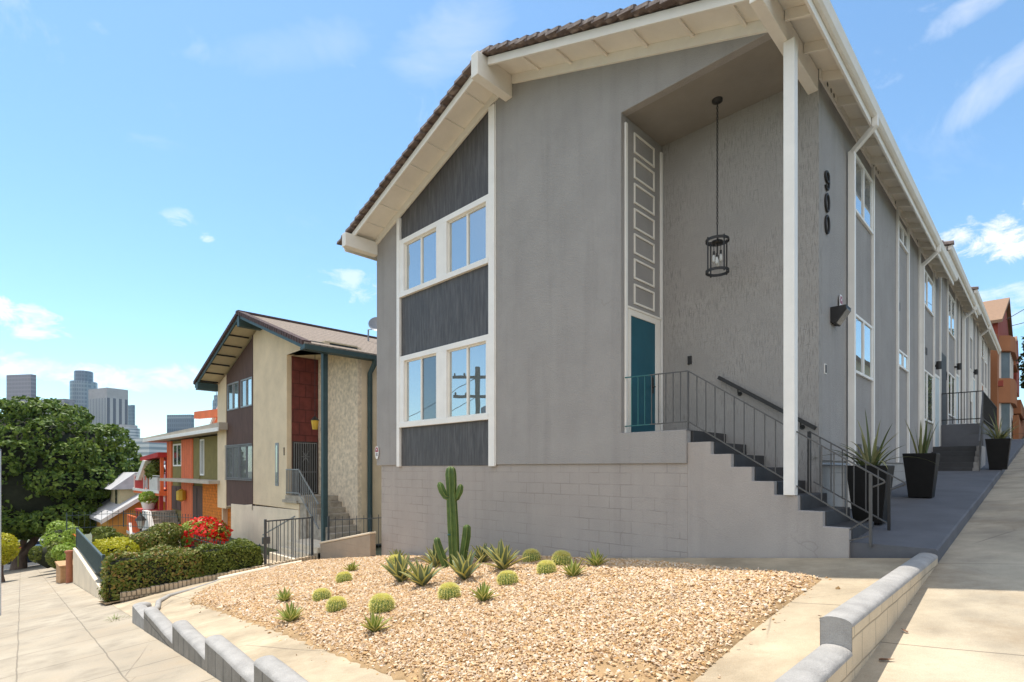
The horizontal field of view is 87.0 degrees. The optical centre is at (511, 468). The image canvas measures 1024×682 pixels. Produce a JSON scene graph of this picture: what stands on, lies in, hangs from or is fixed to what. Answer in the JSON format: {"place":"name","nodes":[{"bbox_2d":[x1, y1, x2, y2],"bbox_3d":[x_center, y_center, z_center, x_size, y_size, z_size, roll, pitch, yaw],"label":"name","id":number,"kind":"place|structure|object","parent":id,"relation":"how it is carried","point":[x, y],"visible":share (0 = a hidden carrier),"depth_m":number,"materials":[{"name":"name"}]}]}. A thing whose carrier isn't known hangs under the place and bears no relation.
{"place":"outdoors","nodes":[
{"label":"outdoors","id":0,"kind":"place"},
{"bbox_2d":[0,564,221,681],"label":"sidewalk","id":1,"kind":"structure","parent":0,"point":[51,630],"depth_m":8.81,"materials":[{"name":"concrete"}]},
{"bbox_2d":[0,449,0,614],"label":"sign pole","id":2,"kind":"object","parent":1,"relation":"on","point":[0,531],"visible":0.82,"depth_m":13.99,"materials":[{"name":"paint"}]},
{"bbox_2d":[1,532,20,581],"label":"round shrub","id":3,"kind":"object","parent":1,"relation":"on","point":[9,548],"visible":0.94,"depth_m":28.84,"materials":[{"name":"yellow plant"}]},
{"bbox_2d":[27,541,62,567],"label":"leafy shrub","id":4,"kind":"object","parent":1,"relation":"on","point":[39,554],"visible":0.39,"depth_m":30.36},
{"bbox_2d":[45,549,56,568],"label":"leafy shrub","id":5,"kind":"object","parent":1,"relation":"on","point":[49,560],"visible":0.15,"depth_m":27.49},
{"bbox_2d":[55,560,65,583],"bbox_3d":[-18.829,4.577,23.046,1.580,1.120,0.930,0,0,45],"label":"planting box","id":6,"kind":"object","parent":1,"relation":"on","point":[60,572],"visible":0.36,"depth_m":22.34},
{"bbox_2d":[132,579,307,681],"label":"stepped block wall","id":7,"kind":"structure","parent":1,"relation":"on","point":[222,658],"depth_m":5.96,"materials":[{"name":"concrete"}]},
{"bbox_3d":[-20.243,4.880,24.745,1.280,0.990,0.930,0,0,45],"label":"planting box","id":8,"kind":"object","parent":1,"relation":"on","visible":0},
{"bbox_2d":[51,542,75,560],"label":"leafy shrub","id":9,"kind":"object","parent":8,"relation":"in","point":[57,552],"visible":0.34,"depth_m":24.25,"materials":[{"name":"green plant"}]},
{"bbox_2d":[76,536,277,596],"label":"garden ground","id":10,"kind":"structure","parent":0,"point":[262,547],"depth_m":21.64,"materials":[{"name":"brown soil"}]},
{"bbox_2d":[91,536,139,556],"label":"clipped hedge","id":11,"kind":"object","parent":10,"relation":"on","point":[106,547],"visible":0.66,"depth_m":18.54,"materials":[{"name":"yellow plant"}]},
{"bbox_2d":[97,543,205,603],"bbox_3d":[-9.455,2.676,14.242,1.417,1.347,2.377,0,0,45],"label":"clipped hedge","id":12,"kind":"object","parent":10,"relation":"on","point":[125,570],"visible":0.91,"depth_m":13.78,"materials":[{"name":"green plant"}]},
{"bbox_2d":[119,522,183,552],"bbox_3d":[-13.855,2.801,20.774,2.161,1.436,2.298,0,0,-9],"label":"clipped shrub","id":13,"kind":"object","parent":10,"relation":"on","point":[152,536],"visible":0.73,"depth_m":20.50,"materials":[{"name":"green plant"}]},
{"bbox_2d":[178,516,233,548],"bbox_3d":[-12.594,2.684,22.053,2.106,1.422,2.106,0,0,45],"label":"flowering shrub","id":14,"kind":"object","parent":10,"relation":"on","point":[210,527],"visible":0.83,"depth_m":21.64,"materials":[{"name":"red plant"}]},
{"bbox_2d":[120,555,316,602],"bbox_3d":[-7.818,3.090,14.948,0.120,0.784,4.956,0,0,45],"label":"brick edging","id":15,"kind":"object","parent":10,"relation":"on","point":[141,592],"visible":0.37,"depth_m":14.08,"materials":[{"name":"brick"}]},
{"bbox_2d":[193,537,263,576],"bbox_3d":[-8.133,2.647,15.539,1.277,1.206,1.930,0,0,45],"label":"clipped hedge","id":16,"kind":"object","parent":10,"relation":"on","point":[230,556],"visible":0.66,"depth_m":15.21,"materials":[{"name":"plant"}]},
{"bbox_2d":[262,516,321,560],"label":"garden steps","id":17,"kind":"structure","parent":10,"relation":"on","point":[299,549],"depth_m":17.92,"materials":[{"name":"beige concrete"}]},
{"bbox_2d":[168,531,279,564],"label":"garden path","id":18,"kind":"structure","parent":0,"point":[270,561],"depth_m":18.26,"materials":[{"name":"concrete"}]},
{"bbox_2d":[262,516,313,563],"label":"garden gate","id":19,"kind":"structure","parent":18,"relation":"on","point":[265,540],"depth_m":16.23,"materials":[{"name":"metal"}]},
{"bbox_2d":[113,557,910,681],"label":"yard path","id":20,"kind":"structure","parent":0,"point":[786,645],"depth_m":5.63,"materials":[{"name":"concrete"}]},
{"bbox_2d":[217,560,301,578],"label":"concrete kerb","id":21,"kind":"structure","parent":20,"relation":"on","point":[236,574],"depth_m":15.09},
{"bbox_2d":[774,552,937,681],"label":"retaining block wall","id":22,"kind":"structure","parent":20,"relation":"on","point":[855,629],"depth_m":3.85,"materials":[{"name":"concrete"}]},
{"bbox_2d":[0,0,1023,437],"label":"sky","id":23,"kind":"structure","parent":0,"point":[169,169],"materials":[{"name":"blue"}]},
{"bbox_2d":[189,555,840,681],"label":"gravel","id":24,"kind":"structure","parent":0,"point":[250,595],"depth_m":5.88,"materials":[{"name":"gravel"}]},
{"bbox_2d":[272,586,292,601],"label":"agave","id":25,"kind":"object","parent":24,"relation":"on","point":[285,595],"visible":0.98,"depth_m":8.86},
{"bbox_2d":[271,601,304,621],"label":"agave","id":26,"kind":"object","parent":24,"relation":"on","point":[290,614],"visible":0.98,"depth_m":7.33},
{"bbox_2d":[311,588,331,601],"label":"barrel cactus","id":27,"kind":"object","parent":24,"relation":"on","point":[318,594],"visible":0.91,"depth_m":8.53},
{"bbox_2d":[325,596,348,612],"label":"barrel cactus","id":28,"kind":"object","parent":24,"relation":"on","point":[336,603],"visible":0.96,"depth_m":7.50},
{"bbox_2d":[335,571,352,582],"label":"barrel cactus","id":29,"kind":"object","parent":24,"relation":"on","point":[343,576],"visible":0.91,"depth_m":10.06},
{"bbox_2d":[360,611,393,631],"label":"agave","id":30,"kind":"object","parent":24,"relation":"on","point":[373,622],"visible":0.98,"depth_m":6.07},
{"bbox_2d":[368,592,395,613],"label":"barrel cactus","id":31,"kind":"object","parent":24,"relation":"on","point":[381,602],"visible":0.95,"depth_m":6.98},
{"bbox_2d":[380,552,416,581],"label":"variegated agave","id":32,"kind":"object","parent":24,"relation":"on","point":[396,568],"visible":0.86,"depth_m":9.11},
{"bbox_2d":[399,558,443,586],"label":"variegated agave","id":33,"kind":"object","parent":24,"relation":"on","point":[421,576],"visible":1,"depth_m":8.37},
{"bbox_2d":[415,543,448,566],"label":"variegated agave","id":34,"kind":"object","parent":24,"relation":"on","point":[432,556],"visible":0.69,"depth_m":10.49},
{"bbox_2d":[437,582,460,599],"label":"barrel cactus","id":35,"kind":"object","parent":24,"relation":"on","point":[447,591],"visible":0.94,"depth_m":7.18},
{"bbox_2d":[434,466,470,567],"bbox_3d":[-1.154,1.004,10.420,0.713,2.080,0.208,0,0,-10],"label":"columnar cactus","id":36,"kind":"object","parent":24,"relation":"on","point":[450,494],"visible":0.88,"depth_m":10.36,"materials":[{"name":"plant"}]},
{"bbox_2d":[443,549,482,579],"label":"variegated agave","id":37,"kind":"object","parent":24,"relation":"on","point":[462,568],"visible":0.99,"depth_m":8.43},
{"bbox_2d":[467,543,492,561],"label":"variegated agave","id":38,"kind":"object","parent":24,"relation":"on","point":[479,552],"visible":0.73,"depth_m":10.30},
{"bbox_2d":[468,581,500,600],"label":"agave","id":39,"kind":"object","parent":24,"relation":"on","point":[482,594],"visible":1,"depth_m":6.70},
{"bbox_2d":[480,539,528,569],"bbox_3d":[-0.178,1.423,9.014,0.730,0.553,0.840,0,0,-19],"label":"variegated agave","id":40,"kind":"object","parent":24,"relation":"on","point":[499,556],"visible":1,"depth_m":8.89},
{"bbox_2d":[496,570,519,585],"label":"barrel cactus","id":41,"kind":"object","parent":24,"relation":"on","point":[507,577],"visible":0.98,"depth_m":7.67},
{"bbox_2d":[522,548,540,562],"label":"barrel cactus","id":42,"kind":"object","parent":24,"relation":"on","point":[533,554],"visible":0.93,"depth_m":9.62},
{"bbox_2d":[536,560,556,574],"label":"barrel cactus","id":43,"kind":"object","parent":24,"relation":"on","point":[546,566],"visible":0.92,"depth_m":8.10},
{"bbox_2d":[551,549,572,565],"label":"barrel cactus","id":44,"kind":"object","parent":24,"relation":"on","point":[560,557],"visible":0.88,"depth_m":8.87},
{"bbox_2d":[558,558,587,576],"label":"agave","id":45,"kind":"object","parent":24,"relation":"on","point":[571,569],"visible":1,"depth_m":7.51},
{"bbox_2d":[581,549,608,565],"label":"agave","id":46,"kind":"object","parent":24,"relation":"on","point":[596,560],"visible":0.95,"depth_m":8.32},
{"bbox_2d":[18,437,1023,555],"bbox_3d":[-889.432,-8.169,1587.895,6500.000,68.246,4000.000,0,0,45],"label":"terrain","id":47,"kind":"structure","parent":0,"point":[89,538],"depth_m":40.79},
{"bbox_2d":[6,374,35,403],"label":"dark tower","id":48,"kind":"structure","parent":47,"relation":"on","point":[20,385],"depth_m":1507.09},
{"bbox_2d":[40,520,82,546],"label":"leafy shrub","id":49,"kind":"object","parent":47,"relation":"on","point":[59,532],"visible":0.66,"depth_m":34.43,"materials":[{"name":"green plant"}]},
{"bbox_2d":[64,550,72,582],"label":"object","id":50,"kind":"object","parent":47,"relation":"on","point":[69,566],"visible":0.8,"depth_m":21.95,"materials":[{"name":"ceramic"}]},
{"bbox_2d":[0,395,142,570],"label":"street tree","id":51,"kind":"object","parent":47,"relation":"on","point":[57,463],"visible":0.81,"depth_m":42.86,"materials":[{"name":"green plant"}]},
{"bbox_2d":[69,370,97,422],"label":"round tower","id":52,"kind":"structure","parent":47,"relation":"on","point":[81,383],"depth_m":1625.66,"materials":[{"name":"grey glass"}]},
{"bbox_2d":[73,548,102,600],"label":"street wall","id":53,"kind":"structure","parent":47,"relation":"on","point":[86,577],"depth_m":18.21,"materials":[{"name":"concrete"}]},
{"bbox_2d":[76,527,104,580],"bbox_3d":[-14.507,2.800,18.458,0.073,0.800,9.485,0,0,-42],"label":"street fence","id":54,"kind":"object","parent":53,"relation":"on","point":[92,554],"visible":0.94,"depth_m":17.89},
{"bbox_2d":[90,525,123,541],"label":"leafy shrub","id":55,"kind":"object","parent":47,"relation":"on","point":[102,532],"visible":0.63,"depth_m":23.98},
{"bbox_2d":[88,387,127,438],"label":"ribbed tower","id":56,"kind":"structure","parent":47,"relation":"on","point":[106,405],"depth_m":1519.84,"materials":[{"name":"concrete"}]},
{"bbox_2d":[87,472,164,544],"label":"yellow house","id":57,"kind":"structure","parent":47,"relation":"on","point":[124,497],"depth_m":42.21,"materials":[{"name":"paint"}]},
{"bbox_2d":[112,424,139,464],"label":"curved tower","id":58,"kind":"structure","parent":47,"relation":"on","point":[134,432],"depth_m":1237.60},
{"bbox_2d":[128,405,134,424],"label":"narrow tower","id":59,"kind":"structure","parent":47,"relation":"on","point":[131,414],"depth_m":1704.72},
{"bbox_2d":[66,510,207,529],"bbox_3d":[-18.772,2.752,28.093,8.613,0.935,1.984,0,0,12],"label":"boundary fence","id":60,"kind":"object","parent":47,"relation":"on","point":[144,514],"visible":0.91,"depth_m":28.52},
{"bbox_2d":[135,512,145,530],"bbox_3d":[-20.646,3.625,30.015,0.600,2.350,0.520,0,0,45],"label":"garden lamp","id":61,"kind":"object","parent":47,"relation":"on","point":[141,521],"visible":0.7,"depth_m":29.90,"materials":[{"name":"black metal"}]},
{"bbox_2d":[126,452,166,536],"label":"red house","id":62,"kind":"structure","parent":47,"relation":"on","point":[155,485],"depth_m":36.47,"materials":[{"name":"orange paint"}]},
{"bbox_2d":[135,508,161,516],"bbox_3d":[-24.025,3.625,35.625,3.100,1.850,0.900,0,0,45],"label":"deck table","id":63,"kind":"object","parent":62,"relation":"on","point":[138,509],"visible":0.26,"depth_m":35.27,"materials":[{"name":"red paint"}]},
{"bbox_2d":[138,491,158,509],"bbox_3d":[-23.925,2.085,35.530,1.595,1.229,1.211,0,0,45],"label":"plant pot","id":64,"kind":"object","parent":63,"relation":"on","point":[147,503],"visible":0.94,"depth_m":35.20,"materials":[{"name":"white ceramic"}]},
{"bbox_2d":[144,459,165,479],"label":"balcony plant","id":65,"kind":"object","parent":62,"relation":"on","point":[152,468],"visible":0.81,"depth_m":35.98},
{"bbox_2d":[133,438,166,465],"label":"office block","id":66,"kind":"structure","parent":47,"relation":"on","point":[147,448],"depth_m":705.55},
{"bbox_2d":[167,414,193,432],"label":"blue tower","id":67,"kind":"structure","parent":47,"relation":"on","point":[178,422],"depth_m":1305.14,"materials":[{"name":"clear glass"}]},
{"bbox_2d":[142,408,264,533],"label":"orange house","id":68,"kind":"structure","parent":47,"relation":"on","point":[192,480],"depth_m":30.81,"materials":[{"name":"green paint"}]},
{"bbox_2d":[172,486,180,509],"bbox_3d":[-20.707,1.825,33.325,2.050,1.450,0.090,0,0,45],"label":"door","id":69,"kind":"structure","parent":68,"relation":"in","point":[176,504],"depth_m":33.41,"materials":[{"name":"wood"}]},
{"bbox_2d":[173,443,180,465],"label":"window","id":70,"kind":"structure","parent":68,"relation":"in","point":[176,447],"depth_m":33.28,"materials":[{"name":"grey"}]},
{"bbox_2d":[193,486,202,517],"bbox_3d":[-17.656,2.400,30.295,2.050,2.800,0.090,0,0,45],"label":"door","id":71,"kind":"structure","parent":68,"relation":"in","point":[197,490],"depth_m":30.07,"materials":[{"name":"wood"}]},
{"bbox_2d":[200,439,203,474],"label":"window","id":72,"kind":"structure","parent":68,"relation":"in","point":[201,440],"depth_m":29.75,"materials":[{"name":"grey"}]},
{"bbox_2d":[193,310,380,549],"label":"cream house","id":73,"kind":"structure","parent":47,"relation":"on","point":[301,396],"depth_m":21.14,"materials":[{"name":"paint"}]},
{"bbox_2d":[226,446,238,478],"bbox_3d":[-12.928,-0.270,25.008,1.690,1.500,0.070,0,0,45],"label":"window","id":74,"kind":"structure","parent":73,"relation":"in","point":[232,452],"depth_m":24.99,"materials":[{"name":"glass"}]},
{"bbox_2d":[227,381,238,410],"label":"window","id":75,"kind":"structure","parent":73,"relation":"in","point":[232,388],"depth_m":24.95,"materials":[{"name":"glass"}]},
{"bbox_2d":[239,445,250,478],"bbox_3d":[-11.708,-0.270,23.796,1.710,1.500,0.070,0,0,45],"label":"window","id":76,"kind":"structure","parent":73,"relation":"in","point":[248,446],"depth_m":23.65,"materials":[{"name":"glass"}]},
{"bbox_2d":[241,377,251,407],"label":"window","id":77,"kind":"structure","parent":73,"relation":"in","point":[246,384],"depth_m":23.74,"materials":[{"name":"blue glass"}]},
{"bbox_2d":[275,443,278,485],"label":"slot window","id":78,"kind":"structure","parent":73,"relation":"in","point":[276,484],"depth_m":21.30,"materials":[{"name":"grey metal"}]},
{"bbox_2d":[286,469,318,528],"bbox_3d":[-7.666,1.073,19.677,2.733,2.086,0.040,0,0,45],"label":"porch railing","id":79,"kind":"object","parent":73,"relation":"on","point":[299,494],"visible":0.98,"depth_m":19.61,"materials":[{"name":"grey metal"}]},
{"bbox_2d":[292,441,317,493],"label":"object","id":80,"kind":"structure","parent":73,"relation":"in","point":[292,441],"depth_m":21.54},
{"bbox_2d":[293,441,316,494],"bbox_3d":[-8.100,0.000,21.164,0.060,2.060,0.980,0,0,45],"label":"door","id":81,"kind":"structure","parent":73,"relation":"in","point":[304,453],"depth_m":21.16,"materials":[{"name":"black metal"}]},
{"bbox_2d":[367,317,376,340],"bbox_3d":[-5.904,-6.017,23.888,1.024,1.434,0.344,0,0,5],"label":"satellite dish","id":82,"kind":"object","parent":73,"relation":"attached to","point":[372,323],"visible":0.47,"depth_m":23.93,"materials":[{"name":"grey metal"}]},
{"bbox_2d":[319,532,375,558],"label":"garden wall","id":83,"kind":"structure","parent":47,"relation":"on","point":[362,545],"depth_m":15.44,"materials":[{"name":"concrete"}]},
{"bbox_2d":[327,515,380,546],"bbox_3d":[-4.460,1.935,16.655,2.952,1.230,0.067,0,0,19],"label":"porch fence","id":84,"kind":"object","parent":47,"relation":"on","point":[328,527],"visible":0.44,"depth_m":16.95,"materials":[{"name":"metal"}]},
{"bbox_2d":[337,0,1000,557],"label":"apartment building","id":85,"kind":"structure","parent":47,"relation":"on","point":[531,228],"depth_m":9.99,"materials":[{"name":"paint"}]},
{"bbox_2d":[399,334,487,427],"bbox_3d":[-1.696,-1.990,12.980,3.440,1.860,0.140,0,0,45],"label":"window frame","id":86,"kind":"structure","parent":85,"relation":"in","point":[446,384],"depth_m":12.79,"materials":[{"name":"white paint"}]},
{"bbox_2d":[399,194,487,297],"bbox_3d":[-1.696,-5.217,12.980,3.440,1.505,0.140,0,0,45],"label":"window frame","id":87,"kind":"structure","parent":85,"relation":"in","point":[454,245],"depth_m":12.79,"materials":[{"name":"white paint"}]},
{"bbox_2d":[631,316,655,431],"bbox_3d":[2.413,-1.672,9.865,0.102,2.075,0.850,0,0,45],"label":"door","id":88,"kind":"structure","parent":85,"relation":"in","point":[642,332],"depth_m":9.86,"materials":[{"name":"teal paint"}]},
{"bbox_2d":[705,96,728,277],"bbox_3d":[3.447,-4.723,9.063,0.378,2.927,0.378,0,0,45],"label":"pendant lantern","id":89,"kind":"object","parent":85,"relation":"hanging from","point":[717,100],"visible":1,"depth_m":9.05,"materials":[{"name":"black metal"}]},
{"bbox_2d":[625,370,885,546],"bbox_3d":[3.324,-0.294,8.087,3.801,2.589,0.045,0,0,45],"label":"stair railing","id":90,"kind":"object","parent":85,"relation":"attached to","point":[833,506],"visible":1,"depth_m":7.98,"materials":[{"name":"metal"}]},
{"bbox_2d":[856,314,872,380],"bbox_3d":[6.782,-2.310,10.416,0.045,1.100,1.460,0,0,45],"label":"window","id":91,"kind":"structure","parent":85,"relation":"in","point":[864,331],"depth_m":10.43,"materials":[{"name":"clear glass"}]},
{"bbox_2d":[856,154,872,234],"bbox_3d":[6.782,-5.275,10.416,0.045,1.090,1.460,0,0,45],"label":"window","id":92,"kind":"structure","parent":85,"relation":"in","point":[864,183],"depth_m":10.43,"materials":[{"name":"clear glass"}]},
{"bbox_2d":[899,349,908,371],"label":"window","id":93,"kind":"structure","parent":85,"relation":"in","point":[903,358],"depth_m":13.26,"materials":[{"name":"clear glass"}]},
{"bbox_2d":[899,220,908,253],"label":"window","id":94,"kind":"structure","parent":85,"relation":"in","point":[903,236],"depth_m":13.26,"materials":[{"name":"clear glass"}]},
{"bbox_2d":[921,263,933,316],"bbox_3d":[12.246,-5.220,15.919,0.045,1.040,2.350,0,0,45],"label":"window","id":95,"kind":"structure","parent":85,"relation":"in","point":[929,285],"depth_m":16.28,"materials":[{"name":"clear glass"}]},
{"bbox_2d":[925,370,933,423],"bbox_3d":[12.246,-2.110,15.919,0.045,1.480,2.350,0,0,45],"label":"window","id":96,"kind":"structure","parent":85,"relation":"in","point":[929,379],"depth_m":16.28,"materials":[{"name":"clear glass"}]},
{"bbox_2d":[949,372,955,418],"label":"window","id":97,"kind":"structure","parent":85,"relation":"in","point":[951,378],"depth_m":19.92,"materials":[{"name":"clear glass"}]},
{"bbox_2d":[949,292,955,339],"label":"window","id":98,"kind":"structure","parent":85,"relation":"in","point":[951,301],"depth_m":19.93,"materials":[{"name":"clear glass"}]},
{"bbox_2d":[983,297,1023,438],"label":"orange apartments","id":99,"kind":"structure","parent":47,"relation":"on","point":[1004,383],"depth_m":35.82,"materials":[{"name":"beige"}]},
{"bbox_2d":[999,403,1012,438],"bbox_3d":[34.179,-3.050,37.370,0.640,2.500,5.200,0,0,45],"label":"bay window","id":100,"kind":"structure","parent":99,"relation":"in","point":[1005,409],"depth_m":35.86,"materials":[{"name":"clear glass"}]},
{"bbox_2d":[999,352,1012,378],"bbox_3d":[34.179,-6.800,37.370,0.640,1.800,5.200,0,0,45],"label":"bay window","id":101,"kind":"structure","parent":99,"relation":"in","point":[1005,359],"depth_m":35.85,"materials":[{"name":"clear glass"}]},
{"bbox_2d":[1013,415,1023,438],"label":"ramp wall","id":102,"kind":"structure","parent":47,"relation":"on","point":[1018,432],"depth_m":36.65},
{"bbox_2d":[1016,336,1023,388],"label":"sidewalk tree","id":103,"kind":"object","parent":47,"relation":"on","point":[1019,359],"visible":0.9,"depth_m":43.38,"materials":[{"name":"green plant"}]},
{"bbox_2d":[850,439,1023,561],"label":"walkway","id":104,"kind":"structure","parent":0,"point":[936,524],"depth_m":8.63,"materials":[{"name":"concrete"}]},
{"bbox_2d":[807,431,905,530],"bbox_3d":[5.045,0.171,7.956,1.252,1.498,0.045,0,0,45],"label":"stair railing","id":105,"kind":"object","parent":104,"relation":"on","point":[889,489],"visible":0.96,"depth_m":7.95,"materials":[{"name":"metal"}]},
{"bbox_2d":[847,465,894,523],"bbox_3d":[5.480,0.394,8.257,0.538,0.870,0.538,0,0,45],"label":"planter","id":106,"kind":"object","parent":104,"relation":"on","point":[858,514],"visible":0.7,"depth_m":8.10,"materials":[{"name":"black plastic"}]},
{"bbox_2d":[816,411,933,468],"bbox_3d":[5.401,-0.451,8.137,1.051,1.000,1.367,0,0,-29],"label":"yucca","id":107,"kind":"object","parent":106,"relation":"in","point":[874,458],"visible":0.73,"depth_m":8.14,"materials":[{"name":"green plant"}]},
{"bbox_2d":[902,453,939,497],"bbox_3d":[8.109,0.143,10.691,0.538,0.870,0.538,0,0,45],"label":"planter","id":108,"kind":"object","parent":104,"relation":"on","point":[921,476],"visible":0.98,"depth_m":10.53,"materials":[{"name":"black plastic"}]},
{"bbox_2d":[906,417,937,452],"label":"snake plant","id":109,"kind":"object","parent":108,"relation":"in","point":[924,447],"visible":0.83,"depth_m":10.68,"materials":[{"name":"green plant"}]},
{"bbox_2d":[931,390,995,470],"bbox_3d":[15.953,-0.931,18.827,1.204,3.063,9.800,0,0,45],"label":"unit stair","id":110,"kind":"object","parent":104,"relation":"on","point":[960,449],"visible":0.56,"depth_m":16.54,"materials":[{"name":"paint"}]},
{"bbox_2d":[941,390,996,429],"bbox_3d":[16.926,-1.958,19.865,1.044,1.015,6.774,0,0,45],"label":"landing railing","id":111,"kind":"object","parent":110,"relation":"on","point":[989,406],"visible":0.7,"depth_m":17.82,"materials":[{"name":"black metal"}]},
{"bbox_2d":[985,438,1011,469],"bbox_3d":[13.806,-0.397,15.322,0.538,0.870,0.538,0,0,45],"label":"planter","id":112,"kind":"object","parent":104,"relation":"on","point":[998,451],"visible":1,"depth_m":15.16,"materials":[{"name":"black plastic"}]},
{"bbox_2d":[968,409,1017,439],"bbox_3d":[13.793,-1.242,15.236,1.097,1.000,1.322,0,0,-26],"label":"yucca","id":113,"kind":"object","parent":112,"relation":"in","point":[998,434],"visible":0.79,"depth_m":15.36,"materials":[{"name":"green plant"}]},
{"bbox_2d":[852,446,1023,681],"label":"sidewalk","id":114,"kind":"structure","parent":0,"point":[960,618],"depth_m":4.64,"materials":[{"name":"concrete"}]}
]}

